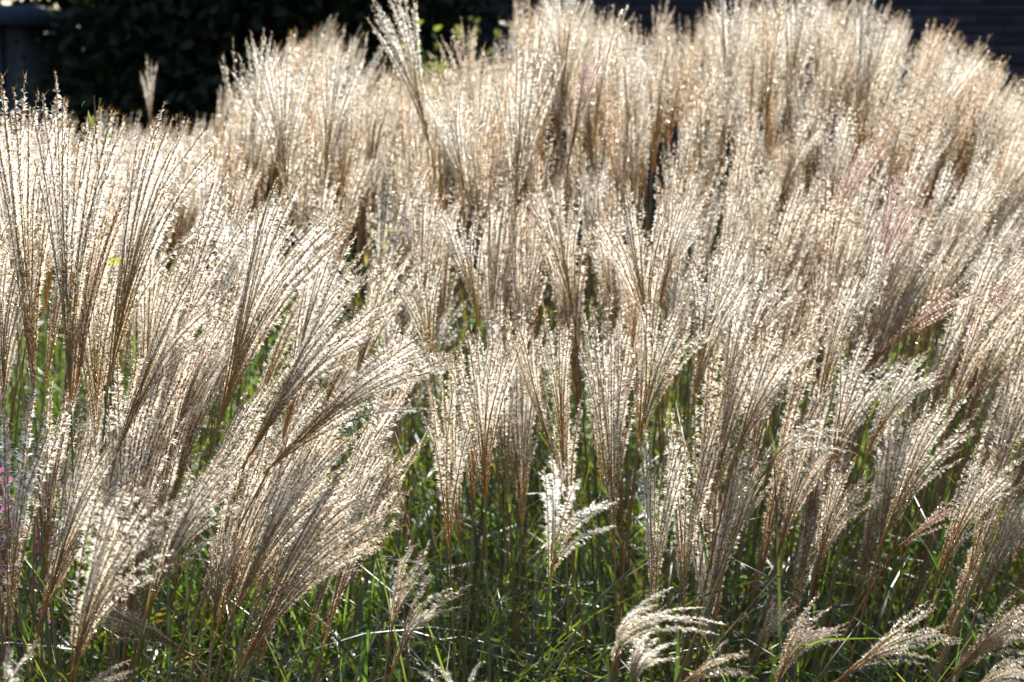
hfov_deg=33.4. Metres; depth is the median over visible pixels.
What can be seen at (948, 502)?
silver grass stalk
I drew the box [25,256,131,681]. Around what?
silver grass stalk
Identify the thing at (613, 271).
silver grass stalk
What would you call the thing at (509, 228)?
silver grass stalk
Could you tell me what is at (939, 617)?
silver grass stalk
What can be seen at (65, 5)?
shade tree
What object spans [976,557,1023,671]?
silver grass stalk
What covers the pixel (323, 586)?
silver grass stalk
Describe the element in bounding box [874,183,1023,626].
silver grass stalk
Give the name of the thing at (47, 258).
silver grass stalk
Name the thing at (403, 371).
silver grass stalk
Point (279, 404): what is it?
silver grass stalk
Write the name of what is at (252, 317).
silver grass stalk
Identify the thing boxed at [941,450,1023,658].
silver grass stalk
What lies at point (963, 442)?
silver grass stalk
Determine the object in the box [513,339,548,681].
silver grass stalk
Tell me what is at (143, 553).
silver grass stalk
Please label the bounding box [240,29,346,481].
silver grass stalk
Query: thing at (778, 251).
silver grass stalk
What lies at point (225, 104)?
silver grass stalk
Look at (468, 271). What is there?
silver grass stalk
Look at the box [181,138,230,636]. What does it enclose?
silver grass stalk
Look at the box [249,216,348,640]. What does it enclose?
silver grass stalk
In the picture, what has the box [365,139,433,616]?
silver grass stalk
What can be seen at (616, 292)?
silver grass stalk
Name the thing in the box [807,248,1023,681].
silver grass stalk
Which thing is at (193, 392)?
silver grass stalk
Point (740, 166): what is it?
silver grass stalk
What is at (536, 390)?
silver grass stalk
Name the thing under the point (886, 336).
silver grass stalk
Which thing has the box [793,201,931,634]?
silver grass stalk
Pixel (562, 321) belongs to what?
silver grass stalk
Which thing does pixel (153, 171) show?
silver grass stalk
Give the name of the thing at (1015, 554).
silver grass stalk
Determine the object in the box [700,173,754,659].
silver grass stalk
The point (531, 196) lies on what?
silver grass stalk
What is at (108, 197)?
silver grass stalk
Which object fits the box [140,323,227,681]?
silver grass stalk
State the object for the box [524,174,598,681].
silver grass stalk
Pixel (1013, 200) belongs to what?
silver grass stalk
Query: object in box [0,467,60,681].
pink flower
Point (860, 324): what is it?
silver grass stalk
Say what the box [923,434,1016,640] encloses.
silver grass stalk
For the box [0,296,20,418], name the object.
silver grass stalk
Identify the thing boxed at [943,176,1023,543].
silver grass stalk
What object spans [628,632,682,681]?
silver grass stalk
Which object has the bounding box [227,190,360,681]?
silver grass stalk
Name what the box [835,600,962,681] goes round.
silver grass stalk
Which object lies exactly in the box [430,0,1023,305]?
ornamental grass
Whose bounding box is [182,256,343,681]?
silver grass stalk
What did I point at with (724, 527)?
silver grass stalk
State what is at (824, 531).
silver grass stalk
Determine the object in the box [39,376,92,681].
silver grass stalk
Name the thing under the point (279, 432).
silver grass stalk
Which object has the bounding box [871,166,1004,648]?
silver grass stalk
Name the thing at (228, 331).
silver grass stalk
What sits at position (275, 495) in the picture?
silver grass stalk
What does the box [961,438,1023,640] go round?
silver grass stalk
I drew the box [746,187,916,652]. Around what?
silver grass stalk
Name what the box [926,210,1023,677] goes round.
silver grass stalk
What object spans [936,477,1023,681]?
silver grass stalk
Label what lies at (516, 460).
silver grass stalk
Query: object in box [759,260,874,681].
silver grass stalk
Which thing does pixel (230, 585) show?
silver grass stalk
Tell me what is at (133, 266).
silver grass stalk
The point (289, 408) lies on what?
silver grass stalk
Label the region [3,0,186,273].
shade tree
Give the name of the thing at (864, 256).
silver grass stalk
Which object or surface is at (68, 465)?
silver grass stalk
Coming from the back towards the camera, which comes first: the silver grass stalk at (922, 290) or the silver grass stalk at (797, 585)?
the silver grass stalk at (922, 290)
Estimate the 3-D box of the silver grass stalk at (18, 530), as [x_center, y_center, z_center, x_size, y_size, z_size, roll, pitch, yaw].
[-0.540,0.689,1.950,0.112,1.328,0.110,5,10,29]
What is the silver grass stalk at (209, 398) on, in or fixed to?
on the ground at (40, 309)
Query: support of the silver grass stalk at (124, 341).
on the ground at (40, 309)
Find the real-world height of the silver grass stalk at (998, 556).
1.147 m
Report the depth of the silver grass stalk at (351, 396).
1.89 m
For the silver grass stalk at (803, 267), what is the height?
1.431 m
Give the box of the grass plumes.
[0,0,1023,681]
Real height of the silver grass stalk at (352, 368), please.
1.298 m
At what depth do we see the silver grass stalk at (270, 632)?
2.25 m
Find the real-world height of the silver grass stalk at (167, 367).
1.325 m
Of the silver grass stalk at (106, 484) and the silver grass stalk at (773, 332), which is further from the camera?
the silver grass stalk at (773, 332)
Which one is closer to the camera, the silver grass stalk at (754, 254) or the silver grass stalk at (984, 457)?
the silver grass stalk at (984, 457)
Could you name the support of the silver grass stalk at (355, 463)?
on the ground at (40, 309)
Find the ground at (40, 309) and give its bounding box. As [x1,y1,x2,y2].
[0,247,1017,680]
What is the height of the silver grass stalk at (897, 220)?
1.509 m
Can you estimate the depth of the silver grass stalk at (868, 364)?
2.54 m
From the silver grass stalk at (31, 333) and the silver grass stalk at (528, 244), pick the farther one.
the silver grass stalk at (528, 244)
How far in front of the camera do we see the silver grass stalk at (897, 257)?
2.88 m
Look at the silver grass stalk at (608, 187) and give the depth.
3.08 m
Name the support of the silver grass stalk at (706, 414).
on the ground at (40, 309)
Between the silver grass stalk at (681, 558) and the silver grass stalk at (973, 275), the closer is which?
the silver grass stalk at (681, 558)
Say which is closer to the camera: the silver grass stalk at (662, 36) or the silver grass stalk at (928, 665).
the silver grass stalk at (928, 665)
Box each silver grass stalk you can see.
[0,71,70,681]
[0,119,63,681]
[0,131,30,274]
[0,139,66,672]
[0,143,61,559]
[0,160,89,474]
[0,229,44,681]
[0,269,14,681]
[0,284,34,424]
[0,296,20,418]
[0,372,83,681]
[1,140,75,513]
[2,638,38,681]
[24,449,223,681]
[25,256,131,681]
[29,72,213,681]
[29,435,167,681]
[32,198,101,681]
[36,250,115,680]
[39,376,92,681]
[47,152,146,681]
[52,408,110,681]
[59,182,107,641]
[65,587,207,681]
[67,130,121,664]
[67,192,165,681]
[69,471,184,681]
[71,227,126,681]
[72,127,145,667]
[73,136,133,674]
[74,268,224,681]
[76,111,153,590]
[77,365,122,622]
[81,380,152,681]
[87,136,185,660]
[88,184,178,681]
[90,100,219,681]
[90,379,133,681]
[90,660,135,681]
[101,353,176,681]
[107,173,178,665]
[107,355,192,681]
[108,321,185,681]
[109,282,262,676]
[119,292,233,677]
[120,164,253,681]
[120,296,205,680]
[123,306,212,681]
[124,237,187,602]
[125,439,214,681]
[126,410,190,658]
[129,267,257,680]
[130,441,253,681]
[133,221,309,681]
[134,239,192,681]
[140,55,159,351]
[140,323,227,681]
[142,188,256,677]
[142,317,332,681]
[143,210,259,649]
[145,375,285,678]
[155,257,211,533]
[157,198,283,678]
[158,244,307,680]
[159,75,238,514]
[164,321,466,681]
[175,170,425,681]
[178,396,312,681]
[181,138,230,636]
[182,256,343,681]
[189,270,395,681]
[200,379,337,681]
[203,427,308,681]
[206,138,263,652]
[207,172,255,678]
[208,506,249,681]
[213,438,366,681]
[216,390,316,681]
[221,400,366,681]
[225,297,397,681]
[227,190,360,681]
[228,405,363,681]
[229,31,323,672]
[229,326,356,675]
[233,474,404,681]
[236,412,323,674]
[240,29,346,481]
[242,468,386,681]
[246,428,338,681]
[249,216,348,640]
[254,285,400,677]
[254,425,351,681]
[255,232,432,681]
[272,160,349,662]
[274,390,420,681]
[276,127,375,673]
[277,224,428,680]
[300,469,378,677]
[303,289,482,671]
[307,228,463,648]
[309,38,379,674]
[311,437,428,681]
[313,307,436,681]
[314,437,404,681]
[321,0,480,673]
[323,303,433,681]
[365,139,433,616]
[366,162,429,675]
[366,285,410,643]
[371,436,409,681]
[377,446,438,681]
[383,539,432,681]
[388,573,470,681]
[394,239,453,679]
[401,42,605,555]
[403,175,443,614]
[405,177,464,674]
[419,88,601,670]
[419,661,453,681]
[420,387,646,681]
[426,344,470,681]
[430,167,466,680]
[435,200,523,681]
[436,18,495,562]
[445,325,522,681]
[449,326,508,681]
[468,174,538,670]
[468,662,486,681]
[469,289,521,675]
[469,314,532,672]
[472,224,508,678]
[477,146,522,680]
[486,179,525,646]
[493,29,565,678]
[498,346,532,681]
[502,323,592,681]
[504,293,560,681]
[506,187,720,608]
[506,224,546,671]
[512,163,556,659]
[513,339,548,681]
[522,161,563,635]
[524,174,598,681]
[532,0,591,643]
[535,190,587,624]
[536,336,583,681]
[538,304,696,681]
[539,452,618,681]
[546,223,584,681]
[554,148,609,671]
[559,211,622,680]
[577,285,642,680]
[580,143,627,589]
[581,307,643,681]
[582,169,676,681]
[586,179,628,608]
[587,288,721,681]
[599,185,635,627]
[600,314,632,681]
[609,587,724,681]
[614,220,664,681]
[618,0,674,570]
[622,240,668,649]
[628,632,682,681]
[636,418,690,681]
[638,240,714,649]
[639,264,812,681]
[647,210,706,677]
[653,143,685,624]
[657,223,695,666]
[659,148,710,681]
[659,236,796,681]
[662,397,723,681]
[674,418,857,681]
[682,329,758,681]
[683,213,755,679]
[683,324,769,680]
[683,640,757,681]
[684,317,823,681]
[687,136,763,607]
[688,178,723,681]
[690,493,732,681]
[692,219,787,670]
[693,418,774,681]
[696,285,774,670]
[698,181,816,666]
[698,208,814,624]
[698,464,776,681]
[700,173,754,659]
[703,0,762,535]
[704,451,745,681]
[705,247,778,681]
[710,195,779,616]
[713,225,756,674]
[713,278,986,681]
[716,149,783,681]
[720,104,761,639]
[723,306,809,675]
[725,236,851,636]
[727,188,826,635]
[727,211,827,671]
[733,122,893,678]
[734,162,829,642]
[740,367,839,679]
[741,265,839,680]
[743,197,843,639]
[745,594,798,681]
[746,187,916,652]
[746,253,810,671]
[752,208,881,654]
[752,428,832,681]
[755,165,913,663]
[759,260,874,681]
[762,0,826,597]
[766,195,925,678]
[769,36,989,676]
[769,166,840,672]
[775,594,848,681]
[777,166,868,676]
[778,445,853,680]
[783,237,862,648]
[784,224,905,681]
[784,347,945,681]
[787,188,892,595]
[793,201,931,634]
[793,455,883,681]
[794,145,975,664]
[795,360,855,666]
[796,323,911,680]
[799,262,929,681]
[803,204,982,680]
[805,162,937,681]
[805,242,850,670]
[806,262,904,668]
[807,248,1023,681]
[808,0,902,593]
[813,142,891,654]
[815,193,928,631]
[818,200,956,680]
[819,498,956,681]
[822,182,935,674]
[826,109,942,625]
[826,200,1023,624]
[829,159,1006,658]
[829,211,979,680]
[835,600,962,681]
[840,211,976,670]
[841,409,923,681]
[844,387,976,681]
[847,152,1016,665]
[850,203,1000,680]
[851,259,1023,681]
[852,218,1023,674]
[864,380,942,654]
[866,226,1023,681]
[867,219,1023,681]
[869,260,1022,681]
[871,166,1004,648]
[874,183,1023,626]
[878,336,1023,681]
[883,299,1023,681]
[887,347,1023,671]
[890,143,1023,630]
[893,294,1023,681]
[895,129,1012,679]
[896,239,1023,681]
[900,370,1023,681]
[902,230,1023,630]
[909,246,1023,615]
[909,259,1023,669]
[912,446,1022,681]
[915,122,1023,641]
[920,308,1023,681]
[922,420,1014,681]
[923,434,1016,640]
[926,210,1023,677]
[927,489,1022,681]
[929,356,1023,681]
[933,338,1018,543]
[933,447,1023,681]
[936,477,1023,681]
[936,508,1023,679]
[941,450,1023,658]
[941,495,1023,675]
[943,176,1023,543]
[944,440,1023,651]
[945,592,1023,681]
[955,485,1023,681]
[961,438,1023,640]
[970,505,1023,681]
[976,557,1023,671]
[978,519,1021,681]
[979,656,1023,681]
[985,597,1023,681]
[990,609,1023,674]
[1002,626,1023,681]
[1009,643,1023,681]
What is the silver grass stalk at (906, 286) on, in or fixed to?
on the ground at (40, 309)
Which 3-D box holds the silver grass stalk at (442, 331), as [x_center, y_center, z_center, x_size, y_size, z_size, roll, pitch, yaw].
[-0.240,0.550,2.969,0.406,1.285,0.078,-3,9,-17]
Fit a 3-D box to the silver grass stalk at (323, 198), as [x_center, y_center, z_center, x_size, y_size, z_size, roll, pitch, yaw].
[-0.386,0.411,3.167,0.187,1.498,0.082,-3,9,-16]
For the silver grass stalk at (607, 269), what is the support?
on the ground at (40, 309)
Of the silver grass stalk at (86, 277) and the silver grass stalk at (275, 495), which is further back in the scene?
the silver grass stalk at (86, 277)
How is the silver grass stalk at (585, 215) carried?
on the ground at (40, 309)
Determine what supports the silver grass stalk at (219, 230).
on the ground at (40, 309)
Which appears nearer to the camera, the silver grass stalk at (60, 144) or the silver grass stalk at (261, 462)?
the silver grass stalk at (261, 462)
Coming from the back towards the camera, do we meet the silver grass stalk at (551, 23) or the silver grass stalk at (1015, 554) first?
the silver grass stalk at (551, 23)
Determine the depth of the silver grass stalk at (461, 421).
2.26 m
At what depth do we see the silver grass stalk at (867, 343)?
3.10 m
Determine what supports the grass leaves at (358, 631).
on the ground at (40, 309)
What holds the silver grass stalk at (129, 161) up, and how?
on the ground at (40, 309)
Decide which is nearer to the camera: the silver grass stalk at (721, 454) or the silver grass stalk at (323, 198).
the silver grass stalk at (721, 454)
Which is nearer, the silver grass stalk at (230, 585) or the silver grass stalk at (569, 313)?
the silver grass stalk at (230, 585)
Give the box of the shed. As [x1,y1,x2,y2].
[0,5,80,295]
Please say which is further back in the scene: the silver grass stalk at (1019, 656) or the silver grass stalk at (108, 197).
the silver grass stalk at (108, 197)
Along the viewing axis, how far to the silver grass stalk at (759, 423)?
2.44 m
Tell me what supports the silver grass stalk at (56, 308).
on the ground at (40, 309)
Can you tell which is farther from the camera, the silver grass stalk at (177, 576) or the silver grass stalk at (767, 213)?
the silver grass stalk at (767, 213)
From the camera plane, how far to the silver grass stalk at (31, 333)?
2.04 m
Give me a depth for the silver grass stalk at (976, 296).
2.54 m
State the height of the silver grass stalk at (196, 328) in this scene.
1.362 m
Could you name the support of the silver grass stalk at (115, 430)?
on the ground at (40, 309)
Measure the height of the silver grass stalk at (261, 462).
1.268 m
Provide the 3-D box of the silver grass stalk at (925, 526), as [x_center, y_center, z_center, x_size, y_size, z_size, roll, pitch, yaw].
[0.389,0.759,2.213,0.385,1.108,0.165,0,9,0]
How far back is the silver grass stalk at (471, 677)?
1.65 m
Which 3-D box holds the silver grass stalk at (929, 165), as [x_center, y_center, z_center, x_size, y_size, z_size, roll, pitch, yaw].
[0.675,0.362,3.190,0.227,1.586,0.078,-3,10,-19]
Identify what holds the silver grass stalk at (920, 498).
on the ground at (40, 309)
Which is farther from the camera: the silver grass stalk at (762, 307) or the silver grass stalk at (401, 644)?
the silver grass stalk at (762, 307)
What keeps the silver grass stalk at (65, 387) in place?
on the ground at (40, 309)
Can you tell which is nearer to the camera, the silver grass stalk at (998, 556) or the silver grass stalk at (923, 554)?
the silver grass stalk at (998, 556)
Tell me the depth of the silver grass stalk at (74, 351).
3.15 m
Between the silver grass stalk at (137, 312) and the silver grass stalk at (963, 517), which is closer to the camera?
the silver grass stalk at (963, 517)
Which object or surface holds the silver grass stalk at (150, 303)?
on the ground at (40, 309)
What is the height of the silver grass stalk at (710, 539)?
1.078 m
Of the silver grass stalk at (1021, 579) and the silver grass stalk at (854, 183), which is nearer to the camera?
the silver grass stalk at (1021, 579)
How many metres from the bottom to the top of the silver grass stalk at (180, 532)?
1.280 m
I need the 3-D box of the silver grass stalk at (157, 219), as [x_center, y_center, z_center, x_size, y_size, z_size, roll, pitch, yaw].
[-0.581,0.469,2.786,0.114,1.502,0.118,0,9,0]
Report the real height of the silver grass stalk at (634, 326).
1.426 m
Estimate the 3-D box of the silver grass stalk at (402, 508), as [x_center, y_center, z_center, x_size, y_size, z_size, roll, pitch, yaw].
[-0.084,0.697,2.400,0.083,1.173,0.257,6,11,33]
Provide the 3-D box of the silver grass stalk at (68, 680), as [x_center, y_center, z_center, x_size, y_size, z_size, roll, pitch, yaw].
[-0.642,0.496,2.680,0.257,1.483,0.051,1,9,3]
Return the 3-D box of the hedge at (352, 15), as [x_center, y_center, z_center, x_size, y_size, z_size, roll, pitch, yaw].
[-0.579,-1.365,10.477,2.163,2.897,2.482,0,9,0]
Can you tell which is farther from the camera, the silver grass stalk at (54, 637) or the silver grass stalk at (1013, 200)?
the silver grass stalk at (1013, 200)
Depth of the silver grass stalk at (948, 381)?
2.51 m
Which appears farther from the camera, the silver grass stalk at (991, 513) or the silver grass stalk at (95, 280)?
the silver grass stalk at (991, 513)
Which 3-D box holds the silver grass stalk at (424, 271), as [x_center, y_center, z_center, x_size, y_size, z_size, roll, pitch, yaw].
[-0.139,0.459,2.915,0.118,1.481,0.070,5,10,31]
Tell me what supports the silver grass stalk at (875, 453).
on the ground at (40, 309)
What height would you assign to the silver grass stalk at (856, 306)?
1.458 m
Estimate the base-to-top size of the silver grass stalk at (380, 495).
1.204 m
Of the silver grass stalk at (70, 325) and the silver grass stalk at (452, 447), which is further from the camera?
the silver grass stalk at (452, 447)
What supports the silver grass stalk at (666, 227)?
on the ground at (40, 309)
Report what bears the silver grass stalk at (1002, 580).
on the ground at (40, 309)
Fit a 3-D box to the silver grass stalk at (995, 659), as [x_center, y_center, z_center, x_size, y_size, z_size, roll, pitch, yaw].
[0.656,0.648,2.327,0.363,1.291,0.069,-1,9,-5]
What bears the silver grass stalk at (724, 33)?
on the ground at (40, 309)
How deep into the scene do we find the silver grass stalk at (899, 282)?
2.87 m
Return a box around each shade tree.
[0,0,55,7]
[0,0,120,128]
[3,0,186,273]
[60,0,138,196]
[168,0,475,338]
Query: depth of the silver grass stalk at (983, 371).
2.58 m
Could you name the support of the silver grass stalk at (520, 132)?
on the ground at (40, 309)
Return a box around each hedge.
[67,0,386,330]
[251,0,589,350]
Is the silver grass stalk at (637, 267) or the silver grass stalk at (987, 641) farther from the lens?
the silver grass stalk at (637, 267)
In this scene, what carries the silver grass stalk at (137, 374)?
on the ground at (40, 309)
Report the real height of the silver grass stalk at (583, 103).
1.705 m
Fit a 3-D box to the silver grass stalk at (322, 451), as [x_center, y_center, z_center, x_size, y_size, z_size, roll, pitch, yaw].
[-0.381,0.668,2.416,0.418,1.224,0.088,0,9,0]
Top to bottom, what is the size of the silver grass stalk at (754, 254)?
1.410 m
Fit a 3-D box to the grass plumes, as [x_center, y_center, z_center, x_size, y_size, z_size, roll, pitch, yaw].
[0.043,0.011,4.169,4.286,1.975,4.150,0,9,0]
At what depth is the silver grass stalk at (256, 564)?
1.82 m
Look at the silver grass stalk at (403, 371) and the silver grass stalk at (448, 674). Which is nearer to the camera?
the silver grass stalk at (448, 674)
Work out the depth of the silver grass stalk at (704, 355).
2.31 m
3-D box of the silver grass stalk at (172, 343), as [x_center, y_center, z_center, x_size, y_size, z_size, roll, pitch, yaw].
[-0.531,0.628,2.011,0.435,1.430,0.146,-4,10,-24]
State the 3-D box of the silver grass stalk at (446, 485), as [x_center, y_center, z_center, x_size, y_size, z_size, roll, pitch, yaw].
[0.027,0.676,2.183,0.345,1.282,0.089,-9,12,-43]
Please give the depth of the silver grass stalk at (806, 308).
2.93 m
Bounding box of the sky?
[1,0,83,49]
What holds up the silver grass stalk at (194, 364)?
on the ground at (40, 309)
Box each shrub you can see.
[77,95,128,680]
[357,96,398,461]
[397,4,509,410]
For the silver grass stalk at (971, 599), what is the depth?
2.87 m
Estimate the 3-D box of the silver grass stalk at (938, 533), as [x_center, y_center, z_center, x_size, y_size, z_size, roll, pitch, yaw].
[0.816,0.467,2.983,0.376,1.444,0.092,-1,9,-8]
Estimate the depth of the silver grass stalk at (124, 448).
2.07 m
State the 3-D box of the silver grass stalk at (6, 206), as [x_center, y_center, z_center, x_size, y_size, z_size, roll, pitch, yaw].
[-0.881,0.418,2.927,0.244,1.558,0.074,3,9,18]
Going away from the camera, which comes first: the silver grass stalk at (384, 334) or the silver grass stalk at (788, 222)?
the silver grass stalk at (384, 334)
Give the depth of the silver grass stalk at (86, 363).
2.18 m
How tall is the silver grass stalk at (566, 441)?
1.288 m
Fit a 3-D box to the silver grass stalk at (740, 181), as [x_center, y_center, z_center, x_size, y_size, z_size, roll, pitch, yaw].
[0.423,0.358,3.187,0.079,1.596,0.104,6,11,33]
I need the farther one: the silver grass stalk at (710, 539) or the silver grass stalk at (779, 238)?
the silver grass stalk at (779, 238)
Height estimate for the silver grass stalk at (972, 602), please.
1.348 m
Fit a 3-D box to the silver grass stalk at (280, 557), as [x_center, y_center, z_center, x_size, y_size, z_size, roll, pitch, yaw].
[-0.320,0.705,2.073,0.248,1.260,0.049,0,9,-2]
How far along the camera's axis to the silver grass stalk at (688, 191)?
2.99 m
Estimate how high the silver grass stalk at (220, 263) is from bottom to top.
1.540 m
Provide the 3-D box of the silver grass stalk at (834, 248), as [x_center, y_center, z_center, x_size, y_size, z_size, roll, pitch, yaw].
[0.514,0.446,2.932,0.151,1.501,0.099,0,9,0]
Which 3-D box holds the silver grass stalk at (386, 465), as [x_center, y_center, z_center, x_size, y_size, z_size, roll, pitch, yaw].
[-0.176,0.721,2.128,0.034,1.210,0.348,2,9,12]
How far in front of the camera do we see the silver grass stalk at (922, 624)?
2.75 m
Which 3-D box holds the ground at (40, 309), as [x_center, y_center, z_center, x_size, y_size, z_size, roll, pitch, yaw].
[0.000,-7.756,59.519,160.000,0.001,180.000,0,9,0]
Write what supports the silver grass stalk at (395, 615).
on the ground at (40, 309)
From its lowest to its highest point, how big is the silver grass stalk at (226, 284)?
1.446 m
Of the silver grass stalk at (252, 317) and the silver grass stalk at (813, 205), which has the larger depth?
the silver grass stalk at (813, 205)
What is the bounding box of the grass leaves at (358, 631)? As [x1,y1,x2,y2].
[0,205,1023,681]
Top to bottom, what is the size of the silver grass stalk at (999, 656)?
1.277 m
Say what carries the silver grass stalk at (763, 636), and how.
on the ground at (40, 309)
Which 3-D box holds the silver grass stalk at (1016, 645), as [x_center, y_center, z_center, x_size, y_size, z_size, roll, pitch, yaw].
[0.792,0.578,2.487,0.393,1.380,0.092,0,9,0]
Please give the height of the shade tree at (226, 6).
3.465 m
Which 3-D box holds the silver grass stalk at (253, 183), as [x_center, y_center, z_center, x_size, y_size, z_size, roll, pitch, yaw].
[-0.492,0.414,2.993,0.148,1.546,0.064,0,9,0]
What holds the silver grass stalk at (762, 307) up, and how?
on the ground at (40, 309)
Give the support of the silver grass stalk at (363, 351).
on the ground at (40, 309)
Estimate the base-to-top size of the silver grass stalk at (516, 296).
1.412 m
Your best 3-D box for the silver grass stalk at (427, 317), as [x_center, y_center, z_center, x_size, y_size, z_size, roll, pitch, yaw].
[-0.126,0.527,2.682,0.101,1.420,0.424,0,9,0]
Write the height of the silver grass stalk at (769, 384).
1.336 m
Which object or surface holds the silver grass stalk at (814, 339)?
on the ground at (40, 309)
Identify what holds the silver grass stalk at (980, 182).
on the ground at (40, 309)
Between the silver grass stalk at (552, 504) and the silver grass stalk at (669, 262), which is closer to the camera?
the silver grass stalk at (552, 504)
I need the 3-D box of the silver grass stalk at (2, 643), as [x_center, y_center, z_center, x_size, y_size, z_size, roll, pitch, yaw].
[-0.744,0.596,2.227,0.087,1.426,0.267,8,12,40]
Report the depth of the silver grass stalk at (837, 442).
2.26 m
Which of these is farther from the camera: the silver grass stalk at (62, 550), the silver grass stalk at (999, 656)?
the silver grass stalk at (999, 656)
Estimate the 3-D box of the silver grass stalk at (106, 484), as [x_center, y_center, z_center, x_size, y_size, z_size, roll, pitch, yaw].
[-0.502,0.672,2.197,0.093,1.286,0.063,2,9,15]
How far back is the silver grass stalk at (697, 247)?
2.87 m
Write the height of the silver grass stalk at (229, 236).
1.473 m
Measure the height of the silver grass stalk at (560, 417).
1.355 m
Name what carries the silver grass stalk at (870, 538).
on the ground at (40, 309)
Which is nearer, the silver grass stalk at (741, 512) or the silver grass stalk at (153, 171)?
the silver grass stalk at (741, 512)
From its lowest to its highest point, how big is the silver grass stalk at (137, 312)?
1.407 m
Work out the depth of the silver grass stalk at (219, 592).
1.88 m
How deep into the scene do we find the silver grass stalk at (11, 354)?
2.74 m
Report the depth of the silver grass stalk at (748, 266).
3.14 m
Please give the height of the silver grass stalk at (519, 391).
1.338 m
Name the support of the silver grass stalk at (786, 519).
on the ground at (40, 309)
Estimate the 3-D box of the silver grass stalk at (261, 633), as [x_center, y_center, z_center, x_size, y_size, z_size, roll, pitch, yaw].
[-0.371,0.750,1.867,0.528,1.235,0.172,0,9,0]
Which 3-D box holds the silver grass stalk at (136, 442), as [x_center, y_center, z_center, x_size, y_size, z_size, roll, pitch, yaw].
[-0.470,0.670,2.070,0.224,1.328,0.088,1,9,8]
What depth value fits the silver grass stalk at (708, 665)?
1.74 m
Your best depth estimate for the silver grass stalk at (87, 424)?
2.78 m
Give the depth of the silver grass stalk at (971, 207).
2.92 m
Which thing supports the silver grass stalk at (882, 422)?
on the ground at (40, 309)
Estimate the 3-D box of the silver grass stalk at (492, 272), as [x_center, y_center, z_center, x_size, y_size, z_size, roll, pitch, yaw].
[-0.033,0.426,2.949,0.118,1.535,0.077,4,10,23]
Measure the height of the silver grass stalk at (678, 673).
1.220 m
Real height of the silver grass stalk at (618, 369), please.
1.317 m
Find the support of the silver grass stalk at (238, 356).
on the ground at (40, 309)
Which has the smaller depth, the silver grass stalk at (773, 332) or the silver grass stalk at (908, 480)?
the silver grass stalk at (908, 480)
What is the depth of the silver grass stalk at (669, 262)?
2.67 m
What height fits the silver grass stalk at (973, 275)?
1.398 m
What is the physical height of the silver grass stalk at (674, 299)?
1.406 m
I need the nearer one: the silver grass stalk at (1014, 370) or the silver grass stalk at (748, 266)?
the silver grass stalk at (1014, 370)
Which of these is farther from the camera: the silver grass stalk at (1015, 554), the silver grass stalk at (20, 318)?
the silver grass stalk at (20, 318)
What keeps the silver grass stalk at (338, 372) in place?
on the ground at (40, 309)
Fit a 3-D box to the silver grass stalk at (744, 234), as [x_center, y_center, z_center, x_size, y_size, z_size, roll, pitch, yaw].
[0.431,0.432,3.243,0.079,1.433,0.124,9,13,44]
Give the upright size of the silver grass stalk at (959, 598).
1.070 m
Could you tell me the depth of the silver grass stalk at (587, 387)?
2.51 m
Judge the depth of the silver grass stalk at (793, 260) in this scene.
2.92 m
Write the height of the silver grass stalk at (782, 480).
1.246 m
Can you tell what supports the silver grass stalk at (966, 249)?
on the ground at (40, 309)
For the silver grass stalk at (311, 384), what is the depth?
2.91 m
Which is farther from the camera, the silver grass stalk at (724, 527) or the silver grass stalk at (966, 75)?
the silver grass stalk at (966, 75)
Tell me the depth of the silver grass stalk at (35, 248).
2.69 m
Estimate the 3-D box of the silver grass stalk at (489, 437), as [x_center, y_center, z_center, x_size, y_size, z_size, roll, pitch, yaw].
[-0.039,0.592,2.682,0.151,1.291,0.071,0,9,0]
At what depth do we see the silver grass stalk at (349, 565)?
1.95 m
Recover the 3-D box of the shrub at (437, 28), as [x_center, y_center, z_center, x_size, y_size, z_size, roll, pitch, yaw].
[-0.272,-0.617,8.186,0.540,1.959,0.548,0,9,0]
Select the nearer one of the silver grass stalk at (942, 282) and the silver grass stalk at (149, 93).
the silver grass stalk at (942, 282)
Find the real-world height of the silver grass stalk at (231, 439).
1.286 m
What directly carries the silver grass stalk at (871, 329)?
on the ground at (40, 309)
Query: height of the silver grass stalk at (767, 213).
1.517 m
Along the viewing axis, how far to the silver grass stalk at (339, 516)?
1.93 m
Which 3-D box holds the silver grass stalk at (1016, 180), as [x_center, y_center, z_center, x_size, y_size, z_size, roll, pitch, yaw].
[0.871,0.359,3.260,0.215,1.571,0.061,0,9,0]
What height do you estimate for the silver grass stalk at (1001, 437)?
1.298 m
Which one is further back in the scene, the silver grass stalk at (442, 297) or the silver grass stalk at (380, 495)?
the silver grass stalk at (442, 297)
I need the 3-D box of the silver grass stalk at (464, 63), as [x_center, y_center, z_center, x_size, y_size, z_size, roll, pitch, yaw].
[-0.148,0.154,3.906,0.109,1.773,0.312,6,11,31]
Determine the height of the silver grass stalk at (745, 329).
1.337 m
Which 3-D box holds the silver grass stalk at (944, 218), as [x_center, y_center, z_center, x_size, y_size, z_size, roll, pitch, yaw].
[0.649,0.408,3.096,0.333,1.526,0.062,0,9,0]
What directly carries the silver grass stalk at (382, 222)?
on the ground at (40, 309)
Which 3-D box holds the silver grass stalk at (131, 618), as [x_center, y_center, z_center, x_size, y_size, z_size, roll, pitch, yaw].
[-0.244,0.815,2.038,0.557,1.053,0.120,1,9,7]
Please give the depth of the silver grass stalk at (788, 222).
2.94 m
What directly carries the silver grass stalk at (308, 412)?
on the ground at (40, 309)
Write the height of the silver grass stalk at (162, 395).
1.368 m

